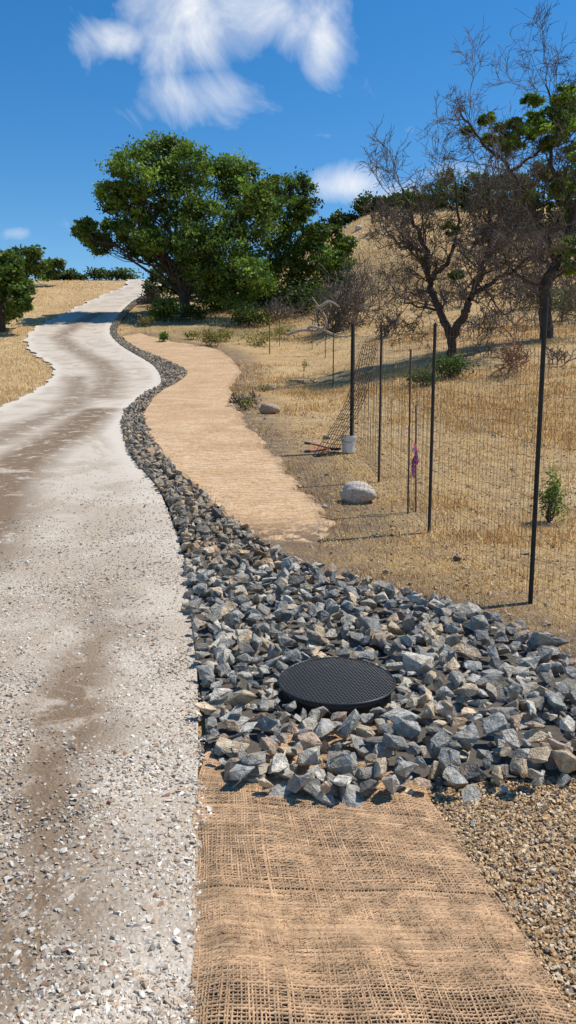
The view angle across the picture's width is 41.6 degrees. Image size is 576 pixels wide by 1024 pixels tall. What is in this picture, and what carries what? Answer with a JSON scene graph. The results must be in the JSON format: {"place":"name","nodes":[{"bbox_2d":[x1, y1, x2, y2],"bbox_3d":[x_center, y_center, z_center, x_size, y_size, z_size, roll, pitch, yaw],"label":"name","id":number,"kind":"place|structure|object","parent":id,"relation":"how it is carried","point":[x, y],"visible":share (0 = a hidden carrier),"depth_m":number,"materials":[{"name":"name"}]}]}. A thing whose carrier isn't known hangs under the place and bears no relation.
{"place":"outdoors","nodes":[
{"label":"outdoors","id":0,"kind":"place"},
{"bbox_2d":[0,279,211,1023],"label":"gravel road","id":1,"kind":"structure","parent":0,"point":[66,419],"depth_m":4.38,"materials":[{"name":"grey gravel"}]},
{"bbox_2d":[0,205,575,774],"bbox_3d":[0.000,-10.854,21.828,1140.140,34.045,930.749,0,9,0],"label":"ground","id":2,"kind":"structure","parent":0,"point":[272,353],"depth_m":14.60,"materials":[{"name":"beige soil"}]},
{"bbox_2d":[0,246,37,331],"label":"oak tree","id":3,"kind":"object","parent":2,"relation":"on","point":[17,288],"visible":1,"depth_m":48.41,"materials":[{"name":"green plant"}]},
{"bbox_2d":[12,244,67,282],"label":"oak tree","id":4,"kind":"object","parent":2,"relation":"on","point":[32,254],"visible":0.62,"depth_m":79.84,"materials":[{"name":"green plant"}]},
{"bbox_2d":[42,270,65,279],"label":"ridge shrub","id":5,"kind":"object","parent":2,"relation":"on","point":[54,277],"visible":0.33,"depth_m":88.40,"materials":[{"name":"green plant"}]},
{"bbox_2d":[57,268,92,279],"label":"ridge shrub","id":6,"kind":"object","parent":2,"relation":"on","point":[71,274],"visible":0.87,"depth_m":88.47,"materials":[{"name":"green plant"}]},
{"bbox_2d":[0,279,185,406],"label":"dry grass","id":7,"kind":"structure","parent":2,"relation":"on","point":[22,376],"depth_m":39.62,"materials":[{"name":"beige plant"}]},
{"bbox_2d":[82,266,113,279],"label":"ridge shrub","id":8,"kind":"object","parent":2,"relation":"on","point":[95,274],"visible":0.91,"depth_m":88.08,"materials":[{"name":"green plant"}]},
{"bbox_2d":[100,267,147,279],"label":"ridge shrub","id":9,"kind":"object","parent":2,"relation":"on","point":[117,273],"visible":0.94,"depth_m":87.84,"materials":[{"name":"green plant"}]},
{"bbox_2d":[134,315,154,325],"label":"drying shrub","id":10,"kind":"object","parent":2,"relation":"on","point":[144,321],"visible":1,"depth_m":52.91,"materials":[{"name":"green plant"}]},
{"bbox_2d":[140,278,160,303],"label":"green shrub","id":11,"kind":"object","parent":2,"relation":"on","point":[146,285],"visible":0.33,"depth_m":66.29,"materials":[{"name":"green plant"}]},
{"bbox_2d":[138,282,173,304],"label":"dead shrub","id":12,"kind":"object","parent":2,"relation":"on","point":[152,297],"visible":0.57,"depth_m":64.34,"materials":[{"name":"brown plant"}]},
{"bbox_2d":[158,331,169,341],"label":"green shrub","id":13,"kind":"object","parent":2,"relation":"on","point":[163,336],"visible":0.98,"depth_m":44.99,"materials":[{"name":"green plant"}]},
{"bbox_2d":[145,290,185,321],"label":"green shrub","id":14,"kind":"object","parent":2,"relation":"on","point":[166,308],"visible":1,"depth_m":55.46,"materials":[{"name":"green plant"}]},
{"bbox_2d":[69,130,282,317],"bbox_3d":[-8.479,-21.823,57.705,16.142,14.556,11.846,0,9,0],"label":"oak tree","id":15,"kind":"object","parent":2,"relation":"on","point":[195,251],"visible":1,"depth_m":55.89,"materials":[{"name":"green plant"}]},
{"bbox_2d":[182,328,200,339],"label":"drying shrub","id":16,"kind":"object","parent":2,"relation":"on","point":[193,334],"visible":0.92,"depth_m":46.66,"materials":[{"name":"green plant"}]},
{"bbox_2d":[181,302,213,319],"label":"green shrub","id":17,"kind":"object","parent":2,"relation":"on","point":[190,310],"visible":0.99,"depth_m":56.35,"materials":[{"name":"green plant"}]},
{"bbox_2d":[190,289,233,311],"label":"green shrub","id":18,"kind":"object","parent":2,"relation":"on","point":[214,304],"visible":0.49,"depth_m":60.23,"materials":[{"name":"green plant"}]},
{"bbox_2d":[197,325,229,345],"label":"drying shrub","id":19,"kind":"object","parent":2,"relation":"on","point":[207,335],"visible":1,"depth_m":43.48,"materials":[{"name":"green plant"}]},
{"bbox_2d":[140,236,288,295],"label":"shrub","id":20,"kind":"object","parent":2,"relation":"on","point":[164,286],"visible":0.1,"depth_m":68.25,"materials":[{"name":"green plant"}]},
{"bbox_2d":[215,328,238,340],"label":"drying shrub","id":21,"kind":"object","parent":2,"relation":"on","point":[229,334],"visible":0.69,"depth_m":45.48,"materials":[{"name":"green plant"}]},
{"bbox_2d":[123,333,335,542],"bbox_3d":[-3.252,-5.656,28.255,5.178,5.244,45.119,-2,9,-12],"label":"erosion control blanket","id":22,"kind":"object","parent":2,"relation":"on","point":[205,437],"visible":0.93,"depth_m":12.82,"materials":[{"name":"fabric"}]},
{"bbox_2d":[227,389,260,407],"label":"dead shrub","id":23,"kind":"object","parent":2,"relation":"on","point":[235,401],"visible":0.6,"depth_m":19.81,"materials":[{"name":"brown plant"}]},
{"bbox_2d":[215,301,277,326],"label":"green shrub","id":24,"kind":"object","parent":2,"relation":"on","point":[244,315],"visible":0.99,"depth_m":52.87,"materials":[{"name":"green plant"}]},
{"bbox_2d":[232,393,261,409],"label":"drying shrub","id":25,"kind":"object","parent":2,"relation":"on","point":[249,401],"visible":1,"depth_m":19.32,"materials":[{"name":"green plant"}]},
{"bbox_2d":[232,329,281,344],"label":"drying shrub","id":26,"kind":"object","parent":2,"relation":"on","point":[260,341],"visible":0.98,"depth_m":44.34,"materials":[{"name":"green plant"}]},
{"bbox_2d":[257,383,270,391],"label":"drying shrub","id":27,"kind":"object","parent":2,"relation":"on","point":[262,387],"visible":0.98,"depth_m":24.56,"materials":[{"name":"green plant"}]},
{"bbox_2d":[269,315,269,353],"bbox_3d":[-0.974,-9.251,40.195,0.047,2.293,0.097,3,9,15],"label":"fence post","id":28,"kind":"object","parent":2,"relation":"on","point":[269,334],"visible":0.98,"depth_m":40.12,"materials":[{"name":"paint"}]},
{"bbox_2d":[253,268,286,306],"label":"green shrub","id":29,"kind":"object","parent":2,"relation":"on","point":[275,294],"visible":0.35,"depth_m":61.62,"materials":[{"name":"green plant"}]},
{"bbox_2d":[259,403,280,413],"bbox_3d":[-0.449,-2.538,18.661,0.536,0.297,0.428,0,9,0],"label":"boulder","id":30,"kind":"object","parent":2,"relation":"on","point":[267,408],"visible":0.91,"depth_m":18.52,"materials":[{"name":"stone"}]},
{"bbox_2d":[279,315,279,345],"bbox_3d":[-0.499,-10.482,44.383,0.034,2.086,0.069,3,9,15],"label":"fence post","id":31,"kind":"object","parent":2,"relation":"on","point":[279,330],"visible":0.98,"depth_m":44.33,"materials":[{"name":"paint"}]},
{"bbox_2d":[268,320,302,339],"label":"drying shrub","id":32,"kind":"object","parent":2,"relation":"on","point":[282,329],"visible":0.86,"depth_m":47.06,"materials":[{"name":"green plant"}]},
{"bbox_2d":[263,293,310,321],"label":"dead shrub","id":33,"kind":"object","parent":2,"relation":"on","point":[277,308],"visible":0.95,"depth_m":54.66,"materials":[{"name":"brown plant"}]},
{"bbox_2d":[242,167,359,302],"bbox_3d":[0.966,-23.736,64.865,10.381,12.985,11.964,0,9,0],"label":"oak tree","id":34,"kind":"object","parent":2,"relation":"on","point":[331,258],"visible":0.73,"depth_m":62.81,"materials":[{"name":"green plant"}]},
{"bbox_2d":[300,359,310,370],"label":"drying shrub","id":35,"kind":"object","parent":2,"relation":"on","point":[304,364],"visible":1,"depth_m":31.54,"materials":[{"name":"beige plant"}]},
{"bbox_2d":[278,272,333,313],"bbox_3d":[1.380,-16.477,57.516,4.798,2.946,5.358,0,9,0],"label":"green shrub","id":36,"kind":"object","parent":2,"relation":"on","point":[295,296],"visible":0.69,"depth_m":56.86,"materials":[{"name":"green plant"}]},
{"bbox_2d":[288,379,333,383],"bbox_3d":[0.976,-4.521,26.278,1.765,0.159,1.185,6,11,31],"label":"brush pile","id":37,"kind":"object","parent":2,"relation":"on","point":[300,381],"visible":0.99,"depth_m":26.12,"materials":[{"name":"brown plant"}]},
{"bbox_2d":[287,297,355,337],"bbox_3d":[1.723,-10.004,38.914,3.566,2.033,0.178,0,9,0],"label":"fallen branch","id":38,"kind":"object","parent":2,"relation":"on","point":[307,329],"visible":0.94,"depth_m":38.95,"materials":[{"name":"grey wood"}]},
{"bbox_2d":[304,442,341,452],"bbox_3d":[0.590,-1.097,12.808,0.637,0.183,0.144,0,9,0],"label":"bolt cutter","id":39,"kind":"object","parent":2,"relation":"on","point":[307,451],"visible":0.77,"depth_m":12.79,"materials":[{"name":"metal"}]},
{"bbox_2d":[325,328,325,357],"bbox_3d":[1.772,-7.867,35.996,0.034,1.664,0.069,3,9,15],"label":"fence post","id":40,"kind":"object","parent":2,"relation":"on","point":[325,342],"visible":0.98,"depth_m":35.94,"materials":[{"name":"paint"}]},
{"bbox_2d":[333,330,333,384],"bbox_3d":[1.538,-5.091,25.744,0.034,2.148,0.069,3,9,15],"label":"fence post","id":41,"kind":"object","parent":2,"relation":"on","point":[333,357],"visible":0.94,"depth_m":25.68,"materials":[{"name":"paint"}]},
{"bbox_2d":[328,208,347,229],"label":"ridge shrub","id":42,"kind":"object","parent":2,"relation":"on","point":[337,217],"visible":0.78,"depth_m":98.53,"materials":[{"name":"green plant"}]},
{"bbox_2d":[303,264,380,337],"bbox_3d":[3.267,-12.720,47.092,4.765,4.364,7.453,0,9,0],"label":"dead shrub","id":43,"kind":"object","parent":2,"relation":"on","point":[341,317],"visible":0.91,"depth_m":46.17,"materials":[{"name":"brown plant"}]},
{"bbox_2d":[109,295,575,807],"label":"riprap rocks","id":44,"kind":"object","parent":2,"relation":"on","point":[352,784],"visible":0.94,"depth_m":3.97,"materials":[{"name":"stone"}]},
{"bbox_2d":[278,657,395,718],"bbox_3d":[0.237,0.891,3.685,0.569,0.187,0.570,0,9,0],"label":"drain grate","id":45,"kind":"object","parent":44,"relation":"on","point":[332,688],"visible":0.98,"depth_m":3.62,"materials":[{"name":"plastic"}]},
{"bbox_2d":[313,344,376,456],"bbox_3d":[0.929,-1.836,12.470,1.184,1.859,0.307,-4,10,-24],"label":"netting roll","id":46,"kind":"object","parent":2,"relation":"on","point":[324,451],"visible":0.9,"depth_m":12.51,"materials":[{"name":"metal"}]},
{"bbox_2d":[340,435,356,452],"bbox_3d":[1.017,-1.137,12.700,0.278,0.290,0.260,0,9,0],"label":"bucket","id":47,"kind":"object","parent":2,"relation":"on","point":[348,443],"visible":0.93,"depth_m":12.61,"materials":[{"name":"plastic"}]},
{"bbox_2d":[350,324,354,435],"bbox_3d":[1.071,-1.906,12.677,0.057,2.398,0.117,3,9,15],"label":"fence post","id":48,"kind":"object","parent":2,"relation":"on","point":[352,361],"visible":0.7,"depth_m":12.58,"materials":[{"name":"metal"}]},
{"bbox_2d":[344,211,360,224],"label":"ridge shrub","id":49,"kind":"object","parent":2,"relation":"on","point":[351,217],"visible":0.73,"depth_m":98.41,"materials":[{"name":"green plant"}]},
{"bbox_2d":[340,481,375,503],"bbox_3d":[0.845,-0.221,9.135,0.430,0.312,0.354,0,9,0],"label":"boulder","id":50,"kind":"object","parent":2,"relation":"on","point":[356,492],"visible":0.91,"depth_m":9.00,"materials":[{"name":"stone"}]},
{"bbox_2d":[354,225,361,230],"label":"boulder","id":51,"kind":"object","parent":2,"relation":"on","point":[357,227],"visible":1,"depth_m":84.38,"materials":[{"name":"stone"}]},
{"bbox_2d":[315,251,409,325],"bbox_3d":[4.747,-14.065,48.501,5.806,5.413,7.535,2,9,12],"label":"dead shrub","id":52,"kind":"object","parent":2,"relation":"on","point":[344,291],"visible":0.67,"depth_m":47.81,"materials":[{"name":"brown plant"}]},
{"bbox_2d":[348,190,377,217],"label":"ridge shrub","id":53,"kind":"object","parent":2,"relation":"on","point":[359,203],"visible":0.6,"depth_m":97.99,"materials":[{"name":"green plant"}]},
{"bbox_2d":[168,203,575,331],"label":"dry grass","id":54,"kind":"structure","parent":2,"relation":"on","point":[310,317],"depth_m":65.58,"materials":[{"name":"beige plant"}]},
{"bbox_2d":[170,388,575,656],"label":"slope pebbles","id":55,"kind":"object","parent":2,"relation":"on","point":[457,579],"visible":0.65,"depth_m":10.41,"materials":[{"name":"stone"}]},
{"bbox_2d":[378,328,382,482],"bbox_3d":[1.242,-1.275,10.232,0.028,2.347,0.059,3,9,15],"label":"fence post","id":56,"kind":"object","parent":2,"relation":"on","point":[380,386],"visible":0.99,"depth_m":10.18,"materials":[{"name":"metal"}]},
{"bbox_2d":[186,718,575,1023],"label":"jute mat","id":57,"kind":"object","parent":2,"relation":"on","point":[380,906],"visible":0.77,"depth_m":2.14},
{"bbox_2d":[370,195,391,211],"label":"ridge shrub","id":58,"kind":"object","parent":2,"relation":"on","point":[379,197],"visible":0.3,"depth_m":97.71,"materials":[{"name":"green plant"}]},
{"bbox_2d":[368,202,408,229],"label":"dead shrub","id":59,"kind":"object","parent":2,"relation":"on","point":[395,208],"visible":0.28,"depth_m":80.59,"materials":[{"name":"brown plant"}]},
{"bbox_2d":[373,304,409,338],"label":"dead shrub","id":60,"kind":"object","parent":2,"relation":"on","point":[387,322],"visible":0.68,"depth_m":40.99,"materials":[{"name":"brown plant"}]},
{"bbox_2d":[384,190,413,206],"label":"ridge shrub","id":61,"kind":"object","parent":2,"relation":"on","point":[397,194],"visible":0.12,"depth_m":97.51,"materials":[{"name":"green plant"}]},
{"bbox_2d":[407,349,411,513],"bbox_3d":[1.343,-0.728,8.398,0.037,2.104,0.039,0,9,0],"label":"fence stake","id":62,"kind":"object","parent":2,"relation":"on","point":[409,431],"visible":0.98,"depth_m":8.37,"materials":[{"name":"paint"}]},
{"bbox_2d":[249,422,575,665],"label":"dry grass","id":63,"kind":"structure","parent":2,"relation":"on","point":[437,560],"depth_m":7.33,"materials":[{"name":"beige plant"}]},
{"bbox_2d":[415,405,416,511],"bbox_3d":[1.442,-0.451,8.545,0.054,1.500,0.035,0,9,0],"label":"fence stake","id":64,"kind":"object","parent":2,"relation":"on","point":[415,462],"visible":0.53,"depth_m":8.54,"materials":[{"name":"paint"}]},
{"bbox_2d":[401,367,442,386],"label":"green shrub","id":65,"kind":"object","parent":2,"relation":"on","point":[427,380],"visible":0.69,"depth_m":21.93,"materials":[{"name":"green plant"}]},
{"bbox_2d":[427,323,436,532],"bbox_3d":[1.422,-0.661,7.499,0.032,2.351,0.066,3,9,15],"label":"fence post","id":66,"kind":"object","parent":2,"relation":"on","point":[432,422],"visible":0.98,"depth_m":7.45,"materials":[{"name":"metal"}]},
{"bbox_2d":[394,167,505,210],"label":"oak tree","id":67,"kind":"object","parent":2,"relation":"on","point":[441,206],"visible":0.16,"depth_m":86.45,"materials":[{"name":"green plant"}]},
{"bbox_2d":[416,264,487,312],"bbox_3d":[10.394,-13.968,48.318,4.556,4.144,5.567,1,9,8],"label":"dead shrub","id":68,"kind":"object","parent":2,"relation":"on","point":[441,298],"visible":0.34,"depth_m":48.32,"materials":[{"name":"brown plant"}]},
{"bbox_2d":[425,352,478,376],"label":"green shrub","id":69,"kind":"object","parent":2,"relation":"on","point":[445,363],"visible":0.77,"depth_m":22.76,"materials":[{"name":"green plant"}]},
{"bbox_2d":[453,555,461,560],"bbox_3d":[1.467,0.402,6.572,0.076,0.053,0.064,0,9,0],"label":"boulder","id":70,"kind":"object","parent":2,"relation":"on","point":[456,558],"visible":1,"depth_m":6.55,"materials":[{"name":"stone"}]},
{"bbox_2d":[352,302,575,619],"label":"wire fence","id":71,"kind":"object","parent":2,"relation":"on","point":[360,338],"visible":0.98,"depth_m":7.02,"materials":[{"name":"metal"}]},
{"bbox_2d":[411,443,418,477],"bbox_3d":[1.406,-0.568,8.393,0.083,0.380,0.039,-3,10,-19],"label":"flagging ribbon","id":72,"kind":"object","parent":71,"relation":"attached to","point":[415,460],"visible":0.96,"depth_m":8.39,"materials":[{"name":"plastic"}]},
{"bbox_2d":[355,89,575,358],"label":"bare tree","id":73,"kind":"object","parent":2,"relation":"on","point":[424,260],"visible":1,"depth_m":25.75,"materials":[{"name":"brown plant"}]},
{"bbox_2d":[443,291,530,341],"bbox_3d":[8.493,-8.572,33.001,4.087,2.625,2.495,-4,10,-21],"label":"dead shrub","id":74,"kind":"object","parent":2,"relation":"on","point":[493,327],"visible":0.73,"depth_m":32.67,"materials":[{"name":"brown plant"}]},
{"bbox_2d":[412,771,575,1022],"bbox_3d":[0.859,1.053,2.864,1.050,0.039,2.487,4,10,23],"label":"pea gravel","id":75,"kind":"structure","parent":2,"relation":"on","point":[521,853],"depth_m":2.49,"materials":[{"name":"beige gravel"}]},
{"bbox_2d":[415,0,575,338],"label":"bare tree","id":76,"kind":"object","parent":2,"relation":"on","point":[560,111],"visible":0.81,"depth_m":28.21,"materials":[{"name":"brown plant"}]},
{"bbox_2d":[447,187,548,266],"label":"dead shrub","id":77,"kind":"object","parent":2,"relation":"on","point":[519,206],"visible":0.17,"depth_m":66.44,"materials":[{"name":"brown plant"}]},
{"bbox_2d":[491,306,533,375],"bbox_3d":[6.609,-4.858,22.409,1.194,2.275,2.498,2,9,9],"label":"dead shrub","id":78,"kind":"object","parent":2,"relation":"on","point":[513,362],"visible":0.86,"depth_m":22.03,"materials":[{"name":"brown plant"}]},
{"bbox_2d":[472,248,575,313],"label":"dead shrub","id":79,"kind":"object","parent":2,"relation":"on","point":[521,291],"visible":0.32,"depth_m":43.30,"materials":[{"name":"brown plant"}]},
{"bbox_2d":[486,157,575,232],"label":"oak tree","id":80,"kind":"object","parent":2,"relation":"on","point":[552,206],"visible":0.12,"depth_m":75.60,"materials":[{"name":"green plant"}]},
{"bbox_2d":[495,255,575,310],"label":"dead shrub","id":81,"kind":"object","parent":2,"relation":"on","point":[555,281],"visible":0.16,"depth_m":43.96,"materials":[{"name":"brown plant"}]},
{"bbox_2d":[515,278,556,306],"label":"green shrub","id":82,"kind":"object","parent":2,"relation":"on","point":[531,299],"visible":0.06,"depth_m":45.94,"materials":[{"name":"green plant"}]},
{"bbox_2d":[528,298,548,603],"bbox_3d":[1.722,-0.244,5.245,0.032,2.393,0.066,3,9,15],"label":"fence post","id":83,"kind":"object","parent":2,"relation":"on","point":[539,434],"visible":0.99,"depth_m":5.19,"materials":[{"name":"metal"}]},
{"bbox_2d":[512,203,575,277],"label":"dead shrub","id":84,"kind":"object","parent":2,"relation":"on","point":[542,242],"visible":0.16,"depth_m":59.13,"materials":[{"name":"brown plant"}]},
{"bbox_2d":[514,272,575,331],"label":"dead shrub","id":85,"kind":"object","parent":2,"relation":"on","point":[569,295],"visible":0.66,"depth_m":34.26,"materials":[{"name":"brown plant"}]},
{"bbox_2d":[521,341,575,367],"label":"dead shrub","id":86,"kind":"object","parent":2,"relation":"on","point":[553,355],"visible":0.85,"depth_m":22.69,"materials":[{"name":"brown plant"}]},
{"bbox_2d":[538,457,570,522],"bbox_3d":[2.804,-0.231,8.023,0.434,0.710,0.374,-5,10,-27],"label":"green shrub","id":87,"kind":"object","parent":2,"relation":"on","point":[549,495],"visible":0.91,"depth_m":7.99,"materials":[{"name":"green plant"}]},
{"bbox_2d":[550,282,575,319],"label":"green shrub","id":88,"kind":"object","parent":2,"relation":"on","point":[559,300],"visible":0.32,"depth_m":36.64,"materials":[{"name":"green plant"}]},
{"bbox_2d":[0,0,575,279],"label":"sky","id":89,"kind":"structure","parent":0,"point":[289,84],"materials":[{"name":"blue"}]},
{"bbox_2d":[471,338,508,356],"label":"dead shrub","id":90,"kind":"object","parent":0,"point":[486,346],"visible":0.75,"depth_m":26.35,"materials":[{"name":"brown plant"}]}
]}

